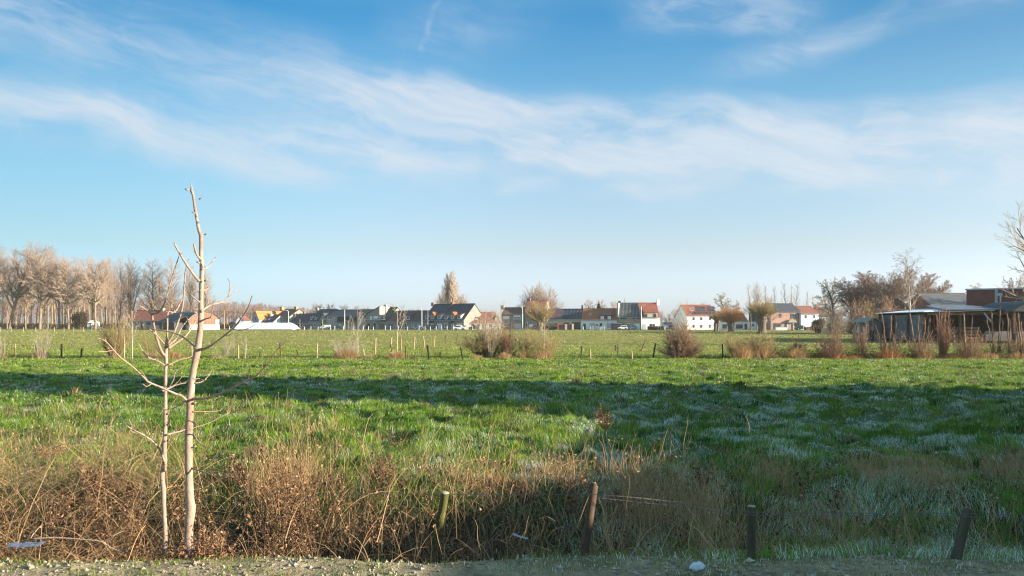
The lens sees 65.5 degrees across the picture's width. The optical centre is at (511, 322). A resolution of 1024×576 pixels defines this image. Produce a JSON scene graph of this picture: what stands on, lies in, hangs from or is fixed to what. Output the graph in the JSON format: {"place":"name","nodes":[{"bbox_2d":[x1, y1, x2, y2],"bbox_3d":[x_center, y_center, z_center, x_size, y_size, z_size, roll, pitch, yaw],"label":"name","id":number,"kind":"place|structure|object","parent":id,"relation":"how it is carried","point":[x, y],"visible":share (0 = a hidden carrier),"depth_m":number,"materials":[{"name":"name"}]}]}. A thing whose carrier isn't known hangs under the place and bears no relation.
{"place":"outdoors","nodes":[
{"label":"outdoors","id":0,"kind":"place"},
{"bbox_2d":[0,330,1023,575],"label":"grass","id":1,"kind":"structure","parent":0,"point":[474,428],"depth_m":17.53,"materials":[{"name":"plant"}]},
{"bbox_2d":[0,323,1023,575],"bbox_3d":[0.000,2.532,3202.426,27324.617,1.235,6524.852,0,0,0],"label":"ground","id":2,"kind":"structure","parent":0,"point":[446,569],"depth_m":11.52,"materials":[{"name":"plant"}]},
{"bbox_2d":[13,276,36,328],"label":"bare tree","id":3,"kind":"object","parent":2,"relation":"on","point":[26,303],"visible":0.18,"depth_m":274.99,"materials":[{"name":"beige plant"}]},
{"bbox_2d":[7,541,44,547],"bbox_3d":[-4.615,2.105,7.558,0.330,0.024,0.122,0,7,-6],"label":"plastic sheet","id":4,"kind":"object","parent":2,"relation":"on","point":[25,544],"visible":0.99,"depth_m":7.54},
{"bbox_2d":[0,239,54,328],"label":"bare tree","id":5,"kind":"object","parent":2,"relation":"on","point":[8,287],"visible":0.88,"depth_m":262.36,"materials":[{"name":"beige plant"}]},
{"bbox_2d":[28,321,55,358],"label":"bush","id":6,"kind":"object","parent":2,"relation":"on","point":[42,349],"visible":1,"depth_m":48.70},
{"bbox_2d":[16,245,70,328],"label":"bare tree","id":7,"kind":"object","parent":2,"relation":"on","point":[38,281],"visible":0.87,"depth_m":258.14,"materials":[{"name":"beige plant"}]},
{"bbox_2d":[39,254,77,328],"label":"bare tree","id":8,"kind":"object","parent":2,"relation":"on","point":[52,293],"visible":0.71,"depth_m":260.63,"materials":[{"name":"brown plant"}]},
{"bbox_2d":[43,255,90,328],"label":"bare tree","id":9,"kind":"object","parent":2,"relation":"on","point":[65,285],"visible":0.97,"depth_m":259.01,"materials":[{"name":"brown plant"}]},
{"bbox_2d":[70,310,88,328],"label":"evergreen bush","id":10,"kind":"object","parent":2,"relation":"on","point":[80,320],"visible":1,"depth_m":260.96,"materials":[{"name":"green plant"}]},
{"bbox_2d":[30,523,130,550],"bbox_3d":[-4.163,2.096,7.746,0.991,0.226,0.310,0,0,0],"label":"fallen branch","id":11,"kind":"object","parent":2,"relation":"on","point":[31,538],"visible":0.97,"depth_m":7.65,"materials":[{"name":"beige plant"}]},
{"bbox_2d":[69,459,112,496],"bbox_3d":[-5.357,2.031,10.213,0.497,0.548,0.464,0,0,26],"label":"dead plant","id":12,"kind":"object","parent":2,"relation":"on","point":[93,481],"visible":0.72,"depth_m":10.16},
{"bbox_2d":[72,254,115,328],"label":"bare tree","id":13,"kind":"object","parent":2,"relation":"on","point":[95,289],"visible":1,"depth_m":258.63,"materials":[{"name":"beige plant"}]},
{"bbox_2d":[88,312,133,357],"bbox_3d":[-24.324,0.692,48.808,3.177,3.128,2.389,0,0,22],"label":"bush","id":14,"kind":"object","parent":2,"relation":"on","point":[117,342],"visible":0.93,"depth_m":48.65,"materials":[{"name":"plant"}]},
{"bbox_2d":[104,261,117,319],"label":"poplar","id":15,"kind":"object","parent":2,"relation":"on","point":[109,293],"visible":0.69,"depth_m":297.39,"materials":[{"name":"beige plant"}]},
{"bbox_2d":[107,259,124,322],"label":"poplar","id":16,"kind":"object","parent":2,"relation":"on","point":[115,281],"visible":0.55,"depth_m":313.36,"materials":[{"name":"beige plant"}]},
{"bbox_2d":[111,255,129,318],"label":"poplar","id":17,"kind":"object","parent":2,"relation":"on","point":[120,302],"visible":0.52,"depth_m":322.21,"materials":[{"name":"beige plant"}]},
{"bbox_2d":[0,322,251,328],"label":"hedge line","id":18,"kind":"object","parent":2,"relation":"on","point":[30,326],"visible":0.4,"depth_m":287.84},
{"bbox_2d":[120,265,138,317],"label":"poplar","id":19,"kind":"object","parent":2,"relation":"on","point":[129,301],"visible":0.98,"depth_m":317.42,"materials":[{"name":"brown plant"}]},
{"bbox_2d":[113,258,147,315],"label":"poplar","id":20,"kind":"object","parent":2,"relation":"on","point":[133,279],"visible":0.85,"depth_m":318.40,"materials":[{"name":"beige plant"}]},
{"bbox_2d":[126,309,175,328],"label":"farmhouse","id":21,"kind":"object","parent":2,"relation":"on","point":[145,315],"visible":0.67,"depth_m":261.25,"materials":[{"name":"red tile"}]},
{"bbox_2d":[138,319,164,355],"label":"bush","id":22,"kind":"object","parent":2,"relation":"on","point":[147,345],"visible":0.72,"depth_m":49.99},
{"bbox_2d":[136,258,167,309],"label":"poplar","id":23,"kind":"object","parent":2,"relation":"on","point":[152,282],"visible":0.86,"depth_m":317.18,"materials":[{"name":"beige plant"}]},
{"bbox_2d":[0,297,313,323],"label":"wood","id":24,"kind":"object","parent":2,"relation":"on","point":[236,310],"visible":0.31,"depth_m":509.01,"materials":[{"name":"plant"}]},
{"bbox_2d":[151,259,183,309],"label":"poplar","id":25,"kind":"object","parent":2,"relation":"on","point":[171,296],"visible":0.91,"depth_m":315.75,"materials":[{"name":"beige plant"}]},
{"bbox_2d":[126,252,228,554],"bbox_3d":[-3.335,0.811,7.815,0.750,2.955,1.092,0,0,0],"label":"forked tree","id":26,"kind":"object","parent":2,"relation":"on","point":[163,451],"visible":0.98,"depth_m":7.84,"materials":[{"name":"beige plant"}]},
{"bbox_2d":[156,311,219,329],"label":"barn","id":27,"kind":"structure","parent":2,"relation":"on","point":[212,322],"depth_m":239.44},
{"bbox_2d":[177,265,198,311],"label":"poplar","id":28,"kind":"object","parent":2,"relation":"on","point":[189,292],"visible":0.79,"depth_m":317.75,"materials":[{"name":"beige plant"}]},
{"bbox_2d":[96,183,287,559],"bbox_3d":[-2.806,0.479,7.293,1.612,3.618,1.598,0,0,-10],"label":"young tree","id":29,"kind":"object","parent":2,"relation":"on","point":[189,402],"visible":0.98,"depth_m":7.54,"materials":[{"name":"beige plant"}]},
{"bbox_2d":[193,269,219,310],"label":"poplar","id":30,"kind":"object","parent":2,"relation":"on","point":[206,293],"visible":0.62,"depth_m":317.65,"materials":[{"name":"beige plant"}]},
{"bbox_2d":[227,322,300,329],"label":"silage heap","id":31,"kind":"object","parent":2,"relation":"on","point":[273,326],"visible":0.88,"depth_m":232.65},
{"bbox_2d":[252,311,281,322],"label":"orange roof house","id":32,"kind":"structure","parent":2,"relation":"on","point":[259,316],"depth_m":299.61,"materials":[{"name":"tile"}]},
{"bbox_2d":[278,306,302,322],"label":"chimney house","id":33,"kind":"structure","parent":2,"relation":"on","point":[293,313],"depth_m":297.74,"materials":[{"name":"grey tile"}]},
{"bbox_2d":[290,311,314,328],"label":"bungalow","id":34,"kind":"object","parent":2,"relation":"on","point":[300,320],"visible":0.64,"depth_m":293.50,"materials":[{"name":"grey tile"}]},
{"bbox_2d":[308,307,337,328],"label":"dormer house","id":35,"kind":"structure","parent":2,"relation":"on","point":[316,318],"depth_m":287.89,"materials":[{"name":"grey tile"}]},
{"bbox_2d":[330,349,361,358],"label":"grass tuft","id":36,"kind":"object","parent":2,"relation":"on","point":[346,355],"visible":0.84,"depth_m":48.70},
{"bbox_2d":[330,333,368,357],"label":"bush","id":37,"kind":"object","parent":2,"relation":"on","point":[350,348],"visible":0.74,"depth_m":49.26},
{"bbox_2d":[326,309,373,328],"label":"house","id":38,"kind":"structure","parent":2,"relation":"on","point":[336,317],"depth_m":279.22,"materials":[{"name":"grey tile"}]},
{"bbox_2d":[364,305,390,328],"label":"angular house","id":39,"kind":"structure","parent":2,"relation":"on","point":[373,317],"depth_m":271.51,"materials":[{"name":"metal"}]},
{"bbox_2d":[364,449,397,474],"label":"dead plant","id":40,"kind":"object","parent":2,"relation":"on","point":[390,465],"visible":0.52,"depth_m":11.08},
{"bbox_2d":[375,307,399,328],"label":"triangle dormer house","id":41,"kind":"structure","parent":2,"relation":"on","point":[382,323],"depth_m":269.69,"materials":[{"name":"grey tile"}]},
{"bbox_2d":[387,309,429,328],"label":"purple long house","id":42,"kind":"structure","parent":2,"relation":"on","point":[413,318],"depth_m":264.41,"materials":[{"name":"brown tile"}]},
{"bbox_2d":[431,491,448,554],"bbox_3d":[-0.837,2.331,9.275,0.094,0.771,0.096,0,15,-42],"label":"fence post","id":43,"kind":"object","parent":2,"relation":"on","point":[443,504],"visible":0.9,"depth_m":9.22,"materials":[{"name":"brown wood"}]},
{"bbox_2d":[249,493,1023,515],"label":"barbed wire","id":44,"kind":"object","parent":43,"relation":"attached to","point":[651,499],"visible":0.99,"depth_m":7.48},
{"bbox_2d":[438,273,450,303],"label":"column poplar","id":45,"kind":"object","parent":2,"relation":"on","point":[446,294],"depth_m":330.47,"materials":[{"name":"beige plant"}]},
{"bbox_2d":[422,301,481,329],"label":"double house","id":46,"kind":"structure","parent":2,"relation":"on","point":[449,316],"depth_m":255.09,"materials":[{"name":"tile"}]},
{"bbox_2d":[445,271,462,303],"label":"column poplar","id":47,"kind":"object","parent":2,"relation":"on","point":[452,290],"depth_m":329.32,"materials":[{"name":"beige plant"}]},
{"bbox_2d":[454,332,499,355],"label":"bush","id":48,"kind":"object","parent":2,"relation":"on","point":[477,346],"visible":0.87,"depth_m":49.11,"materials":[{"name":"brown plant"}]},
{"bbox_2d":[468,312,500,328],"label":"orange house","id":49,"kind":"structure","parent":2,"relation":"on","point":[489,314],"depth_m":255.66,"materials":[{"name":"red tile"}]},
{"bbox_2d":[472,308,505,357],"bbox_3d":[-1.363,0.674,49.134,2.159,3.276,2.108,0,0,0],"label":"bush","id":50,"kind":"object","parent":2,"relation":"on","point":[490,351],"visible":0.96,"depth_m":48.92,"materials":[{"name":"brown plant"}]},
{"bbox_2d":[495,319,519,355],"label":"bush","id":51,"kind":"object","parent":2,"relation":"on","point":[505,345],"visible":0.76,"depth_m":49.28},
{"bbox_2d":[5,343,1014,358],"bbox_3d":[1.046,1.998,49.898,70.459,1.640,5.162,0,0,0],"label":"ditch growth","id":52,"kind":"object","parent":2,"relation":"on","point":[865,355],"visible":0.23,"depth_m":49.31,"materials":[{"name":"plant"}]},
{"bbox_2d":[500,305,525,328],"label":"shutter house","id":53,"kind":"structure","parent":2,"relation":"on","point":[515,314],"depth_m":257.84,"materials":[{"name":"grey brick"}]},
{"bbox_2d":[509,328,536,353],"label":"bush","id":54,"kind":"object","parent":2,"relation":"on","point":[525,345],"visible":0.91,"depth_m":49.51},
{"bbox_2d":[525,298,549,328],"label":"steep orange house","id":55,"kind":"structure","parent":2,"relation":"on","point":[530,323],"depth_m":257.22,"materials":[{"name":"grey brick"}]},
{"bbox_2d":[522,300,555,330],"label":"pollard willow","id":56,"kind":"object","parent":2,"relation":"on","point":[537,313],"visible":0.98,"depth_m":203.86,"materials":[{"name":"beige plant"}]},
{"bbox_2d":[516,281,563,308],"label":"bare tree","id":57,"kind":"object","parent":2,"relation":"on","point":[537,294],"visible":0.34,"depth_m":289.26,"materials":[{"name":"beige plant"}]},
{"bbox_2d":[523,326,564,356],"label":"bush","id":58,"kind":"object","parent":2,"relation":"on","point":[547,346],"visible":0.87,"depth_m":49.25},
{"bbox_2d":[545,309,563,323],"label":"plain brown house","id":59,"kind":"structure","parent":2,"relation":"on","point":[556,317],"depth_m":255.18,"materials":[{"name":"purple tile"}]},
{"bbox_2d":[561,305,582,328],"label":"blue corrugated house","id":60,"kind":"structure","parent":2,"relation":"on","point":[572,316],"depth_m":254.05,"materials":[{"name":"metal"}]},
{"bbox_2d":[556,469,590,517],"bbox_3d":[0.754,2.109,10.074,0.450,0.665,0.708,0,0,0],"label":"dead plant","id":61,"kind":"object","parent":2,"relation":"on","point":[571,500],"visible":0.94,"depth_m":9.94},
{"bbox_2d":[580,481,597,555],"bbox_3d":[0.716,2.002,7.567,0.081,0.986,0.082,11,-4,-25],"label":"fence post","id":62,"kind":"object","parent":2,"relation":"on","point":[587,531],"visible":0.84,"depth_m":7.55,"materials":[{"name":"brown wood"}]},
{"bbox_2d":[581,308,617,328],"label":"white orange house","id":63,"kind":"structure","parent":2,"relation":"on","point":[599,318],"depth_m":252.07,"materials":[{"name":"tile"}]},
{"bbox_2d":[592,403,614,428],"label":"dead plant","id":64,"kind":"object","parent":2,"relation":"on","point":[602,421],"visible":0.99,"depth_m":16.09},
{"bbox_2d":[617,300,641,329],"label":"corrugated house","id":65,"kind":"structure","parent":2,"relation":"on","point":[628,315],"depth_m":249.87,"materials":[{"name":"metal"}]},
{"bbox_2d":[638,300,659,329],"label":"red roof house","id":66,"kind":"structure","parent":2,"relation":"on","point":[650,315],"depth_m":247.96,"materials":[{"name":"paint"}]},
{"bbox_2d":[655,319,706,357],"bbox_3d":[10.259,0.913,49.065,3.031,2.675,2.853,0,0,-19],"label":"bush","id":67,"kind":"object","parent":2,"relation":"on","point":[682,348],"visible":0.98,"depth_m":48.60,"materials":[{"name":"plant"}]},
{"bbox_2d":[675,305,715,329],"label":"solar house","id":68,"kind":"structure","parent":2,"relation":"on","point":[701,317],"depth_m":251.67,"materials":[{"name":"white tile"}]},
{"bbox_2d":[691,460,714,488],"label":"dead plant","id":69,"kind":"object","parent":2,"relation":"on","point":[699,474],"visible":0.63,"depth_m":10.33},
{"bbox_2d":[716,304,745,331],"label":"pollard willow","id":70,"kind":"object","parent":2,"relation":"on","point":[730,317],"visible":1,"depth_m":189.19,"materials":[{"name":"brown plant"}]},
{"bbox_2d":[716,311,748,328],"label":"white shop house","id":71,"kind":"structure","parent":2,"relation":"on","point":[742,324],"depth_m":253.41,"materials":[{"name":"paint"}]},
{"bbox_2d":[720,330,757,357],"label":"bush","id":72,"kind":"object","parent":2,"relation":"on","point":[733,347],"visible":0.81,"depth_m":48.96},
{"bbox_2d":[726,344,759,358],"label":"grass tuft","id":73,"kind":"object","parent":2,"relation":"on","point":[742,354],"visible":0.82,"depth_m":48.41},
{"bbox_2d":[747,505,755,558],"bbox_3d":[2.237,2.087,7.451,0.084,0.749,0.083,0,0,0],"label":"fence post","id":74,"kind":"object","parent":2,"relation":"on","point":[751,535],"visible":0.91,"depth_m":7.42,"materials":[{"name":"grey wood"}]},
{"bbox_2d":[594,497,1023,517],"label":"barbed wire","id":75,"kind":"object","parent":74,"relation":"attached to","point":[803,515],"visible":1,"depth_m":7.41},
{"bbox_2d":[741,327,780,352],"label":"bush","id":76,"kind":"object","parent":2,"relation":"on","point":[761,339],"visible":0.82,"depth_m":49.06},
{"bbox_2d":[743,300,780,333],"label":"pollard willow","id":77,"kind":"object","parent":2,"relation":"on","point":[760,312],"visible":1,"depth_m":159.14,"materials":[{"name":"beige plant"}]},
{"bbox_2d":[750,345,781,358],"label":"grass tuft","id":78,"kind":"object","parent":2,"relation":"on","point":[765,354],"visible":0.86,"depth_m":48.70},
{"bbox_2d":[762,303,800,329],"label":"pink brick house","id":79,"kind":"structure","parent":2,"relation":"on","point":[788,313],"depth_m":249.25,"materials":[{"name":"brick"}]},
{"bbox_2d":[778,347,812,358],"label":"grass tuft","id":80,"kind":"object","parent":2,"relation":"on","point":[791,353],"visible":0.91,"depth_m":48.47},
{"bbox_2d":[791,457,817,503],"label":"dead plant","id":81,"kind":"object","parent":2,"relation":"on","point":[801,485],"visible":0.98,"depth_m":9.90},
{"bbox_2d":[795,304,819,329],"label":"house","id":82,"kind":"structure","parent":2,"relation":"on","point":[808,315],"depth_m":249.66,"materials":[{"name":"paint"}]},
{"bbox_2d":[810,312,844,353],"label":"bush","id":83,"kind":"object","parent":2,"relation":"on","point":[833,339],"visible":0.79,"depth_m":48.98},
{"bbox_2d":[811,339,849,358],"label":"bush","id":84,"kind":"object","parent":2,"relation":"on","point":[827,349],"visible":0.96,"depth_m":48.44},
{"bbox_2d":[811,277,852,325],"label":"bare tree","id":85,"kind":"object","parent":2,"relation":"on","point":[827,299],"visible":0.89,"depth_m":170.50,"materials":[{"name":"brown plant"}]},
{"bbox_2d":[822,465,845,522],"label":"dead plant","id":86,"kind":"object","parent":2,"relation":"on","point":[836,493],"visible":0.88,"depth_m":9.60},
{"bbox_2d":[822,303,849,333],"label":"bush","id":87,"kind":"object","parent":2,"relation":"on","point":[838,319],"visible":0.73,"depth_m":149.37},
{"bbox_2d":[832,270,876,316],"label":"bare tree","id":88,"kind":"object","parent":2,"relation":"on","point":[864,282],"visible":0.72,"depth_m":164.75,"materials":[{"name":"brown plant"}]},
{"bbox_2d":[830,277,880,326],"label":"bare tree","id":89,"kind":"object","parent":2,"relation":"on","point":[842,302],"visible":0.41,"depth_m":166.98,"materials":[{"name":"brown plant"}]},
{"bbox_2d":[844,296,871,333],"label":"tree","id":90,"kind":"object","parent":2,"relation":"on","point":[856,314],"visible":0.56,"depth_m":149.32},
{"bbox_2d":[847,321,874,355],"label":"bush","id":91,"kind":"object","parent":2,"relation":"on","point":[862,340],"visible":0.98,"depth_m":49.27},
{"bbox_2d":[851,318,881,340],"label":"hut","id":92,"kind":"object","parent":2,"relation":"on","point":[877,322],"visible":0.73,"depth_m":92.00,"materials":[{"name":"grey wood"}]},
{"bbox_2d":[859,295,881,317],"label":"bush","id":93,"kind":"object","parent":2,"relation":"on","point":[867,307],"visible":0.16,"depth_m":149.88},
{"bbox_2d":[862,273,906,307],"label":"bare tree","id":94,"kind":"object","parent":2,"relation":"on","point":[880,294],"visible":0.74,"depth_m":158.91,"materials":[{"name":"brown plant"}]},
{"bbox_2d":[873,312,905,354],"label":"bush","id":95,"kind":"object","parent":2,"relation":"on","point":[892,345],"visible":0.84,"depth_m":49.17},
{"bbox_2d":[869,348,910,358],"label":"grass tuft","id":96,"kind":"object","parent":2,"relation":"on","point":[890,354],"visible":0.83,"depth_m":48.45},
{"bbox_2d":[881,269,916,307],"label":"bare tree","id":97,"kind":"object","parent":2,"relation":"on","point":[896,293],"visible":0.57,"depth_m":158.76,"materials":[{"name":"brown plant"}]},
{"bbox_2d":[877,247,934,309],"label":"birch","id":98,"kind":"object","parent":2,"relation":"on","point":[909,291],"visible":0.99,"depth_m":140.23,"materials":[{"name":"beige plant"}]},
{"bbox_2d":[901,311,941,358],"bbox_3d":[25.071,0.696,48.950,2.219,3.130,1.889,0,0,-34],"label":"bush","id":99,"kind":"object","parent":2,"relation":"on","point":[918,346],"visible":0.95,"depth_m":48.95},
{"bbox_2d":[911,272,952,298],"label":"bare tree","id":100,"kind":"object","parent":2,"relation":"on","point":[929,283],"visible":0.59,"depth_m":159.17,"materials":[{"name":"brown plant"}]},
{"bbox_2d":[906,293,965,308],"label":"grey roof house","id":101,"kind":"structure","parent":2,"relation":"on","point":[945,298],"depth_m":153.31,"materials":[{"name":"metal"}]},
{"bbox_2d":[932,305,956,357],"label":"bush","id":102,"kind":"object","parent":2,"relation":"on","point":[944,345],"visible":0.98,"depth_m":49.14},
{"bbox_2d":[875,305,1016,342],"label":"open shed","id":103,"kind":"structure","parent":2,"relation":"on","point":[956,312],"depth_m":87.20,"materials":[{"name":"grey wood"}]},
{"bbox_2d":[950,507,972,559],"bbox_3d":[4.192,2.100,7.475,0.094,0.742,0.093,27,-13,-28],"label":"fence post","id":104,"kind":"object","parent":2,"relation":"on","point":[960,539],"visible":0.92,"depth_m":7.47,"materials":[{"name":"grey wood"}]},
{"bbox_2d":[950,313,986,357],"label":"bush","id":105,"kind":"object","parent":2,"relation":"on","point":[965,351],"visible":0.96,"depth_m":48.95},
{"bbox_2d":[965,288,1023,305],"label":"brick hall","id":106,"kind":"structure","parent":2,"relation":"on","point":[980,297],"depth_m":94.53,"materials":[{"name":"brick"}]},
{"bbox_2d":[976,306,1013,356],"bbox_3d":[29.954,0.603,49.318,1.748,3.316,1.928,0,0,-14],"label":"bush","id":107,"kind":"object","parent":2,"relation":"on","point":[999,350],"visible":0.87,"depth_m":49.18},
{"bbox_2d":[974,301,1023,343],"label":"dark shelter","id":108,"kind":"object","parent":2,"relation":"on","point":[1012,307],"visible":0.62,"depth_m":85.85,"materials":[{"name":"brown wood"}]},
{"bbox_2d":[993,200,1023,301],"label":"bare tree","id":109,"kind":"object","parent":2,"relation":"on","point":[1019,236],"visible":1,"depth_m":73.04,"materials":[{"name":"pale bark"},{"name":"pale twig"}]},
{"bbox_2d":[1003,312,1021,355],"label":"bush","id":110,"kind":"object","parent":2,"relation":"on","point":[1009,351],"visible":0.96,"depth_m":48.98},
{"bbox_2d":[1010,310,1023,357],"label":"bush","id":111,"kind":"object","parent":2,"relation":"on","point":[1021,350],"visible":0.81,"depth_m":48.98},
{"bbox_2d":[0,385,1023,565],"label":"dry grass","id":112,"kind":"structure","parent":0,"point":[720,495],"depth_m":10.09,"materials":[{"name":"plant"}]},
{"bbox_2d":[0,553,1023,575],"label":"gravel","id":113,"kind":"structure","parent":0,"point":[423,567],"depth_m":7.15,"materials":[{"name":"gravel"}]},
{"bbox_2d":[0,0,1023,322],"label":"sky","id":114,"kind":"structure","parent":0,"point":[361,153],"materials":[{"name":"blue"}]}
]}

